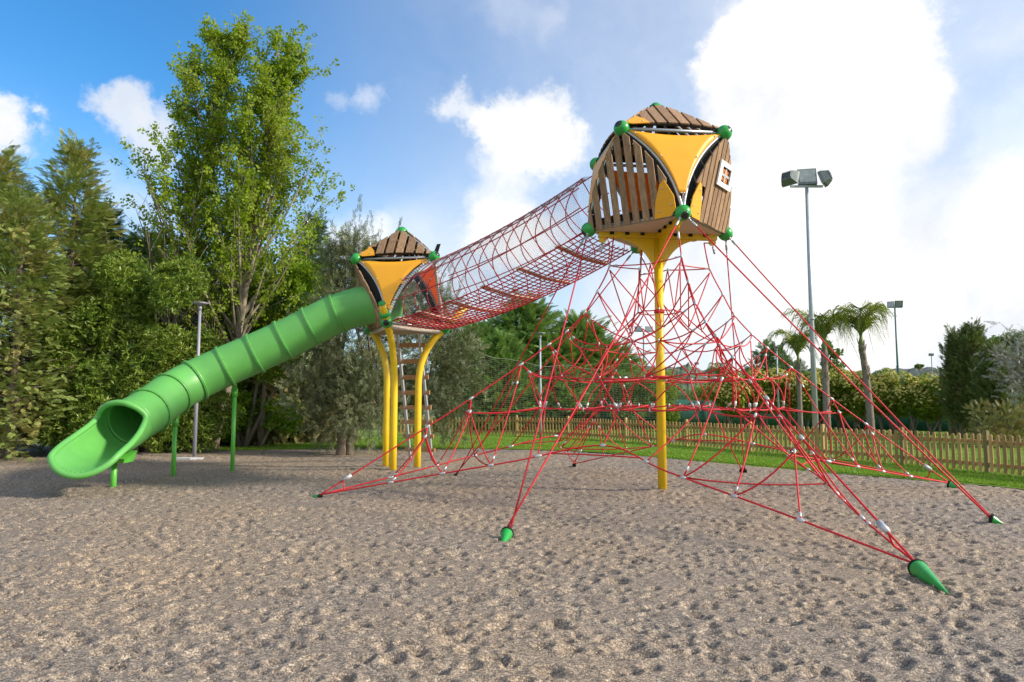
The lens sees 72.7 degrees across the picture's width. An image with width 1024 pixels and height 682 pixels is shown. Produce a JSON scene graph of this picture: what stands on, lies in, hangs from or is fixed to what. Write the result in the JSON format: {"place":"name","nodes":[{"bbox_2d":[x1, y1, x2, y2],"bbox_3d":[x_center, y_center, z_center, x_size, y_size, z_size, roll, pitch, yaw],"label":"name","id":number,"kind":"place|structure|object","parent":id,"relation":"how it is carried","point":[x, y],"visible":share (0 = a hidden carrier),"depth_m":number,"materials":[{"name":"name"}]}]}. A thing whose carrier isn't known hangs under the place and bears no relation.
{"place":"outdoors","nodes":[
{"label":"outdoors","id":0,"kind":"place"},
{"bbox_2d":[0,436,225,455],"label":"soil bed","id":1,"kind":"object","parent":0,"point":[34,451],"visible":0.2,"depth_m":23.01,"materials":[{"name":"brown soil"}]},
{"bbox_2d":[0,140,64,451],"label":"conifer tree","id":2,"kind":"object","parent":1,"relation":"on","point":[7,165],"visible":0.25,"depth_m":21.70,"materials":[{"name":"green plant"}]},
{"bbox_2d":[0,127,148,451],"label":"conifer tree","id":3,"kind":"object","parent":1,"relation":"on","point":[76,160],"visible":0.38,"depth_m":22.59,"materials":[{"name":"green plant"}]},
{"bbox_2d":[20,197,166,443],"bbox_3d":[-15.201,-0.614,25.397,5.636,9.236,5.939,0,-5,0],"label":"conifer tree","id":4,"kind":"object","parent":1,"relation":"on","point":[120,238],"visible":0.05,"depth_m":25.36,"materials":[{"name":"green plant"}]},
{"bbox_2d":[69,247,213,452],"bbox_3d":[-11.535,0.324,21.812,3.996,6.731,3.008,0,-5,0],"label":"broadleaf shrub","id":5,"kind":"object","parent":1,"relation":"on","point":[175,283],"visible":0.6,"depth_m":21.44,"materials":[{"name":"green plant"}]},
{"bbox_2d":[123,227,197,339],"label":"conifer tree","id":6,"kind":"object","parent":1,"relation":"on","point":[143,242],"visible":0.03,"depth_m":27.51,"materials":[{"name":"green plant"}]},
{"bbox_2d":[126,323,244,453],"bbox_3d":[-10.427,1.579,22.264,3.523,4.266,3.019,0,-5,0],"label":"broadleaf shrub","id":7,"kind":"object","parent":1,"relation":"on","point":[212,404],"visible":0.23,"depth_m":21.70,"materials":[{"name":"green plant"}]},
{"bbox_2d":[103,9,273,345],"bbox_3d":[-12.546,-4.352,25.921,6.806,16.896,5.930,-3,-6,28],"label":"poplar tree","id":8,"kind":"object","parent":1,"relation":"on","point":[237,45],"visible":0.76,"depth_m":25.29,"materials":[{"name":"green plant"}]},
{"bbox_2d":[157,237,222,335],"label":"conifer tree","id":9,"kind":"object","parent":1,"relation":"on","point":[206,263],"visible":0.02,"depth_m":29.68,"materials":[{"name":"green plant"}]},
{"bbox_2d":[3,365,944,402],"bbox_3d":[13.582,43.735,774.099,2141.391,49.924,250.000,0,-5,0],"label":"hills","id":10,"kind":"structure","parent":0,"point":[914,371],"depth_m":818.79,"materials":[{"name":"green plant"}]},
{"bbox_2d":[397,408,599,452],"bbox_3d":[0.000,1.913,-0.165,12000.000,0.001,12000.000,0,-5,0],"label":"ground","id":11,"kind":"structure","parent":0,"point":[398,415],"depth_m":97.96,"materials":[{"name":"green plant"}]},
{"bbox_2d":[928,353,933,372],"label":"floodlight mast","id":12,"kind":"object","parent":11,"relation":"on","point":[931,354],"visible":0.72,"depth_m":95.10,"materials":[{"name":"grey metal"}]},
{"bbox_2d":[0,448,1023,681],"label":"gravel ground","id":13,"kind":"structure","parent":0,"point":[253,566],"depth_m":6.81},
{"bbox_2d":[0,181,120,461],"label":"conifer tree","id":14,"kind":"object","parent":13,"relation":"on","point":[9,444],"visible":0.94,"depth_m":20.02,"materials":[{"name":"green plant"}]},
{"bbox_2d":[21,275,153,450],"bbox_3d":[-12.842,0.750,21.177,3.519,5.736,2.978,0,-5,0],"label":"broadleaf shrub","id":15,"kind":"object","parent":13,"relation":"on","point":[94,399],"visible":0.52,"depth_m":20.76,"materials":[{"name":"green plant"}]},
{"bbox_2d":[176,457,203,459],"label":"stone slab","id":16,"kind":"structure","parent":13,"relation":"on","point":[187,458],"depth_m":19.54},
{"bbox_2d":[191,302,208,456],"bbox_3d":[-9.254,1.196,20.442,0.500,4.720,0.500,0,-5,0],"label":"lamp post","id":17,"kind":"object","parent":13,"relation":"on","point":[200,305],"visible":0.8,"depth_m":20.35,"materials":[{"name":"grey metal"}]},
{"bbox_2d":[47,286,402,486],"bbox_3d":[-6.121,0.879,15.479,7.214,4.701,3.280,4,-7,-41],"label":"tube slide","id":18,"kind":"object","parent":13,"relation":"on","point":[112,434],"visible":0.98,"depth_m":15.60,"materials":[{"name":"plastic"}]},
{"bbox_2d":[312,494,322,497],"bbox_3d":[-3.497,2.739,12.297,0.388,0.095,0.093,-4,-6,37],"label":"ground anchor","id":19,"kind":"object","parent":13,"relation":"on","point":[318,496],"visible":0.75,"depth_m":12.19,"materials":[{"name":"green plastic"}]},
{"bbox_2d":[260,194,420,455],"bbox_3d":[-5.291,-0.429,22.072,4.859,8.218,3.684,0,-5,0],"label":"olive tree","id":20,"kind":"object","parent":13,"relation":"on","point":[361,380],"visible":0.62,"depth_m":21.45,"materials":[{"name":"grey plant"}]},
{"bbox_2d":[350,227,467,469],"bbox_3d":[-2.502,0.376,17.842,2.817,6.309,4.737,-2,-5,21],"label":"slide cabin","id":21,"kind":"object","parent":13,"relation":"on","point":[380,282],"visible":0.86,"depth_m":16.90,"materials":[{"name":"yellow paint"}]},
{"bbox_2d":[500,526,513,541],"bbox_3d":[-0.061,2.410,8.575,0.170,0.197,0.373,0,-5,0],"label":"ground anchor","id":22,"kind":"object","parent":13,"relation":"on","point":[507,533],"visible":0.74,"depth_m":8.63,"materials":[{"name":"green plastic"}]},
{"bbox_2d":[581,102,734,488],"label":"climbing tower","id":23,"kind":"structure","parent":13,"relation":"on","point":[683,175],"depth_m":12.70,"materials":[{"name":"yellow paint"}]},
{"bbox_2d":[390,176,630,329],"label":"net tunnel","id":24,"kind":"structure","parent":23,"relation":"attached to","point":[462,321],"depth_m":15.19,"materials":[{"name":"red fabric"}]},
{"bbox_2d":[320,217,990,562],"bbox_3d":[2.683,0.342,12.770,9.814,4.868,9.426,-4,-7,41],"label":"rope climbing net","id":25,"kind":"object","parent":23,"relation":"attached to","point":[884,528],"visible":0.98,"depth_m":12.49,"materials":[{"name":"fabric"}]},
{"bbox_2d":[716,159,734,191],"bbox_3d":[3.953,-3.054,12.876,0.137,0.448,0.637,-4,-6,38],"label":"window frame","id":26,"kind":"structure","parent":23,"relation":"in","point":[722,177],"depth_m":12.86,"materials":[{"name":"white plastic"}]},
{"bbox_2d":[907,559,948,594],"bbox_3d":[3.914,2.199,6.486,0.183,0.185,0.717,-1,-5,10],"label":"ground anchor","id":27,"kind":"object","parent":13,"relation":"on","point":[920,569],"visible":0.91,"depth_m":6.59,"materials":[{"name":"green plastic"}]},
{"bbox_2d":[947,480,960,487],"bbox_3d":[8.633,2.801,13.474,0.165,0.169,0.348,3,-6,-31],"label":"ground anchor","id":28,"kind":"object","parent":13,"relation":"on","point":[950,484],"visible":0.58,"depth_m":13.52,"materials":[{"name":"green plastic"}]},
{"bbox_2d":[988,513,1002,523],"bbox_3d":[6.723,2.494,9.724,0.181,0.168,0.160,0,-5,0],"label":"ground anchor","id":29,"kind":"object","parent":13,"relation":"on","point":[993,519],"visible":0.81,"depth_m":9.66,"materials":[{"name":"green plastic"}]},
{"bbox_2d":[0,0,1023,372],"label":"sky","id":30,"kind":"structure","parent":0,"point":[457,120],"materials":[{"name":"blue"}]},
{"bbox_2d":[149,418,1023,488],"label":"lawn","id":31,"kind":"structure","parent":0,"point":[527,436],"depth_m":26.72,"materials":[{"name":"green plant"}]},
{"bbox_2d":[183,246,301,421],"bbox_3d":[-11.023,0.227,28.791,6.561,9.084,7.664,0,-5,0],"label":"conifer tree","id":32,"kind":"object","parent":31,"relation":"on","point":[254,378],"visible":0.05,"depth_m":27.58,"materials":[{"name":"green plant"}]},
{"bbox_2d":[147,20,354,447],"bbox_3d":[-9.780,-4.035,25.501,6.943,16.244,7.108,0,-5,0],"label":"poplar tree","id":33,"kind":"object","parent":31,"relation":"on","point":[268,99],"visible":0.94,"depth_m":24.81,"materials":[{"name":"green plant"}]},
{"bbox_2d":[186,249,335,446],"bbox_3d":[-9.361,0.244,26.021,5.854,7.618,3.221,0,-5,0],"label":"thicket shrub","id":34,"kind":"object","parent":31,"relation":"on","point":[300,273],"visible":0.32,"depth_m":25.61,"materials":[{"name":"green plant"}]},
{"bbox_2d":[221,372,308,445],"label":"hedge conifer","id":35,"kind":"object","parent":31,"relation":"on","point":[273,429],"visible":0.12,"depth_m":26.82,"materials":[{"name":"green plant"}]},
{"bbox_2d":[225,352,328,444],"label":"hedge conifer","id":36,"kind":"object","parent":31,"relation":"on","point":[301,437],"visible":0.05,"depth_m":27.21,"materials":[{"name":"green plant"}]},
{"bbox_2d":[289,211,352,415],"bbox_3d":[-8.665,-0.651,31.299,4.863,10.682,4.728,0,-5,0],"label":"conifer tree","id":37,"kind":"object","parent":31,"relation":"on","point":[319,230],"visible":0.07,"depth_m":31.15,"materials":[{"name":"green plant"}]},
{"bbox_2d":[281,337,363,443],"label":"hedge conifer","id":38,"kind":"object","parent":31,"relation":"on","point":[315,439],"visible":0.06,"depth_m":27.75,"materials":[{"name":"green plant"}]},
{"bbox_2d":[356,256,495,449],"bbox_3d":[-3.028,0.222,24.526,5.071,7.336,3.656,0,-5,0],"label":"olive tree","id":39,"kind":"object","parent":31,"relation":"on","point":[447,347],"visible":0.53,"depth_m":24.19,"materials":[{"name":"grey plant"}]},
{"bbox_2d":[412,318,514,427],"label":"conifer tree","id":40,"kind":"object","parent":31,"relation":"on","point":[485,327],"visible":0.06,"depth_m":42.10,"materials":[{"name":"green plant"}]},
{"bbox_2d":[447,327,560,429],"bbox_3d":[-0.698,2.664,40.913,7.686,7.251,6.810,0,-5,0],"label":"conifer tree","id":41,"kind":"object","parent":31,"relation":"on","point":[503,347],"visible":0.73,"depth_m":39.60,"materials":[{"name":"green plant"}]},
{"bbox_2d":[476,288,589,427],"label":"conifer tree","id":42,"kind":"object","parent":31,"relation":"on","point":[524,320],"visible":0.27,"depth_m":42.87,"materials":[{"name":"green plant"}]},
{"bbox_2d":[535,332,544,440],"bbox_3d":[1.207,1.986,29.626,0.500,4.720,0.500,0,-5,0],"label":"lamp post","id":43,"kind":"object","parent":31,"relation":"on","point":[540,384],"visible":0.93,"depth_m":29.60,"materials":[{"name":"grey metal"}]},
{"bbox_2d":[513,327,609,429],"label":"conifer tree","id":44,"kind":"object","parent":31,"relation":"on","point":[566,396],"visible":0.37,"depth_m":41.26,"materials":[{"name":"green plant"}]},
{"bbox_2d":[450,348,713,418],"bbox_3d":[4.094,2.176,36.051,15.726,3.807,0.677,2,-5,-23],"label":"ball net","id":45,"kind":"object","parent":31,"relation":"on","point":[578,392],"visible":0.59,"depth_m":35.71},
{"bbox_2d":[548,309,634,426],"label":"conifer tree","id":46,"kind":"object","parent":31,"relation":"on","point":[579,330],"visible":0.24,"depth_m":43.74,"materials":[{"name":"green plant"}]},
{"bbox_2d":[590,377,633,426],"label":"dark shrub","id":47,"kind":"object","parent":31,"relation":"on","point":[607,398],"visible":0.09,"depth_m":42.62,"materials":[{"name":"green plant"}]},
{"bbox_2d":[594,335,650,399],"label":"conifer tree","id":48,"kind":"object","parent":31,"relation":"on","point":[633,357],"visible":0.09,"depth_m":44.94,"materials":[{"name":"green plant"}]},
{"bbox_2d":[606,372,655,429],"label":"dark shrub","id":49,"kind":"object","parent":31,"relation":"on","point":[640,389],"visible":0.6,"depth_m":40.46,"materials":[{"name":"green plant"}]},
{"bbox_2d":[628,355,646,376],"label":"dark shrub","id":50,"kind":"object","parent":31,"relation":"on","point":[637,368],"visible":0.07,"depth_m":57.59,"materials":[{"name":"green plant"}]},
{"bbox_2d":[634,326,652,374],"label":"floodlight mast","id":51,"kind":"object","parent":31,"relation":"on","point":[647,329],"visible":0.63,"depth_m":60.24,"materials":[{"name":"grey metal"}]},
{"bbox_2d":[632,367,680,427],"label":"dark shrub","id":52,"kind":"object","parent":31,"relation":"on","point":[669,414],"visible":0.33,"depth_m":41.33,"materials":[{"name":"green plant"}]},
{"bbox_2d":[667,373,701,411],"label":"dark shrub","id":53,"kind":"object","parent":31,"relation":"on","point":[692,397],"visible":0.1,"depth_m":42.48,"materials":[{"name":"green plant"}]},
{"bbox_2d":[382,415,1023,475],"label":"picket fence","id":54,"kind":"object","parent":31,"relation":"on","point":[988,442],"visible":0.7,"depth_m":20.66,"materials":[{"name":"brown wood"}]},
{"bbox_2d":[689,382,717,400],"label":"dark shrub","id":55,"kind":"object","parent":31,"relation":"on","point":[697,392],"visible":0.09,"depth_m":43.40,"materials":[{"name":"green plant"}]},
{"bbox_2d":[707,362,729,382],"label":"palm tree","id":56,"kind":"object","parent":31,"relation":"on","point":[713,368],"visible":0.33,"depth_m":59.73,"materials":[{"name":"green plant"}]},
{"bbox_2d":[703,370,746,431],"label":"flowering shrub","id":57,"kind":"object","parent":31,"relation":"on","point":[724,395],"visible":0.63,"depth_m":37.38,"materials":[{"name":"green plant"}]},
{"bbox_2d":[724,376,766,431],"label":"flowering shrub","id":58,"kind":"object","parent":31,"relation":"on","point":[747,391],"visible":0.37,"depth_m":37.36,"materials":[{"name":"green plant"}]},
{"bbox_2d":[743,367,787,428],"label":"flowering shrub","id":59,"kind":"object","parent":31,"relation":"on","point":[771,394],"visible":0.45,"depth_m":37.51,"materials":[{"name":"green plant"}]},
{"bbox_2d":[743,337,807,375],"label":"pine tree","id":60,"kind":"object","parent":31,"relation":"on","point":[771,360],"visible":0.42,"depth_m":57.64,"materials":[{"name":"green plant"}]},
{"bbox_2d":[773,346,779,429],"bbox_3d":[14.233,2.640,37.223,0.500,4.720,0.500,0,-5,0],"label":"lamp post","id":61,"kind":"object","parent":31,"relation":"on","point":[776,350],"visible":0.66,"depth_m":37.20,"materials":[{"name":"grey metal"}]},
{"bbox_2d":[758,369,808,427],"bbox_3d":[14.646,3.240,37.748,2.691,3.612,2.082,0,-5,0],"label":"flowering shrub","id":62,"kind":"object","parent":31,"relation":"on","point":[792,381],"visible":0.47,"depth_m":37.33,"materials":[{"name":"green plant"}]},
{"bbox_2d":[762,326,827,434],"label":"palm tree","id":63,"kind":"object","parent":31,"relation":"on","point":[790,339],"visible":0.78,"depth_m":33.87,"materials":[{"name":"green plant"}]},
{"bbox_2d":[779,371,822,430],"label":"flowering shrub","id":64,"kind":"object","parent":31,"relation":"on","point":[808,405],"visible":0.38,"depth_m":37.34,"materials":[{"name":"green plant"}]},
{"bbox_2d":[781,168,832,455],"bbox_3d":[9.306,-0.858,21.617,1.636,9.214,0.610,0,-5,0],"label":"floodlight mast","id":65,"kind":"object","parent":31,"relation":"on","point":[806,179],"visible":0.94,"depth_m":21.72,"materials":[{"name":"grey metal"}]},
{"bbox_2d":[601,399,1023,431],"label":"windbreak fence","id":66,"kind":"object","parent":31,"relation":"on","point":[905,422],"visible":0.18,"depth_m":41.72,"materials":[{"name":"green fabric"}]},
{"bbox_2d":[780,306,863,437],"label":"palm tree","id":67,"kind":"object","parent":31,"relation":"on","point":[822,329],"visible":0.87,"depth_m":31.86,"materials":[{"name":"green plant"}]},
{"bbox_2d":[803,367,840,430],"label":"flowering shrub","id":68,"kind":"object","parent":31,"relation":"on","point":[819,386],"visible":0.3,"depth_m":37.36,"materials":[{"name":"green plant"}]},
{"bbox_2d":[818,340,845,371],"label":"young tree","id":69,"kind":"object","parent":31,"relation":"on","point":[834,357],"visible":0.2,"depth_m":49.84,"materials":[{"name":"green plant"}]},
{"bbox_2d":[817,366,853,431],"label":"flowering shrub","id":70,"kind":"object","parent":31,"relation":"on","point":[835,373],"visible":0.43,"depth_m":37.23,"materials":[{"name":"green plant"}]},
{"bbox_2d":[831,370,883,431],"bbox_3d":[18.303,3.258,37.013,2.527,3.462,2.116,0,-5,0],"label":"flowering shrub","id":71,"kind":"object","parent":31,"relation":"on","point":[852,392],"visible":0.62,"depth_m":36.70,"materials":[{"name":"green plant"}]},
{"bbox_2d":[832,300,895,437],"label":"palm tree","id":72,"kind":"object","parent":31,"relation":"on","point":[868,317],"visible":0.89,"depth_m":31.86,"materials":[{"name":"green plant"}]},
{"bbox_2d":[849,371,892,432],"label":"flowering shrub","id":73,"kind":"object","parent":31,"relation":"on","point":[876,385],"visible":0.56,"depth_m":36.29,"materials":[{"name":"green plant"}]},
{"bbox_2d":[887,300,902,393],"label":"floodlight mast","id":74,"kind":"object","parent":31,"relation":"on","point":[895,304],"visible":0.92,"depth_m":46.26,"materials":[{"name":"grey metal"}]},
{"bbox_2d":[873,367,918,432],"bbox_3d":[19.773,3.105,36.062,2.710,3.610,2.104,0,-5,0],"label":"flowering shrub","id":75,"kind":"object","parent":31,"relation":"on","point":[892,379],"visible":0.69,"depth_m":35.91,"materials":[{"name":"green plant"}]},
{"bbox_2d":[883,373,938,433],"bbox_3d":[20.562,3.241,35.475,2.699,3.225,2.297,0,-5,0],"label":"flowering shrub","id":76,"kind":"object","parent":31,"relation":"on","point":[901,409],"visible":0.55,"depth_m":35.17,"materials":[{"name":"green plant"}]},
{"bbox_2d":[908,372,946,434],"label":"flowering shrub","id":77,"kind":"object","parent":31,"relation":"on","point":[938,416],"visible":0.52,"depth_m":34.70,"materials":[{"name":"green plant"}]},
{"bbox_2d":[922,376,958,434],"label":"flowering shrub","id":78,"kind":"object","parent":31,"relation":"on","point":[951,430],"visible":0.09,"depth_m":34.16,"materials":[{"name":"green plant"}]},
{"bbox_2d":[932,322,974,438],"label":"cypress tree","id":79,"kind":"object","parent":31,"relation":"on","point":[948,385],"visible":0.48,"depth_m":29.88,"materials":[{"name":"green plant"}]},
{"bbox_2d":[945,317,989,438],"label":"cypress tree","id":80,"kind":"object","parent":31,"relation":"on","point":[972,340],"visible":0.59,"depth_m":29.14,"materials":[{"name":"green plant"}]},
{"bbox_2d":[960,397,1023,447],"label":"shrub","id":81,"kind":"object","parent":31,"relation":"on","point":[1004,422],"visible":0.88,"depth_m":25.18,"materials":[{"name":"green plant"}]},
{"bbox_2d":[967,338,1023,436],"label":"tree","id":82,"kind":"object","parent":31,"relation":"on","point":[984,388],"visible":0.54,"depth_m":26.71,"materials":[{"name":"plant"}]},
{"bbox_2d":[974,320,1023,404],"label":"dry tree","id":83,"kind":"object","parent":31,"relation":"on","point":[1016,382],"visible":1,"depth_m":24.10,"materials":[{"name":"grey plant"}]},
{"bbox_2d":[985,330,1023,399],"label":"tree","id":84,"kind":"object","parent":31,"relation":"on","point":[1006,337],"visible":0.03,"depth_m":42.52,"materials":[{"name":"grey plant"}]},
{"bbox_2d":[1012,338,1023,431],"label":"lamp post","id":85,"kind":"object","parent":31,"relation":"on","point":[1018,354],"visible":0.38,"depth_m":32.40,"materials":[{"name":"grey metal"}]},
{"bbox_2d":[409,362,1022,405],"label":"wooded slope","id":86,"kind":"structure","parent":0,"point":[687,367],"depth_m":268.96,"materials":[{"name":"green plant"}]},
{"bbox_2d":[914,364,924,370],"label":"tree","id":87,"kind":"object","parent":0,"point":[918,366],"visible":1,"depth_m":638.78,"materials":[{"name":"green plant"}]}
]}

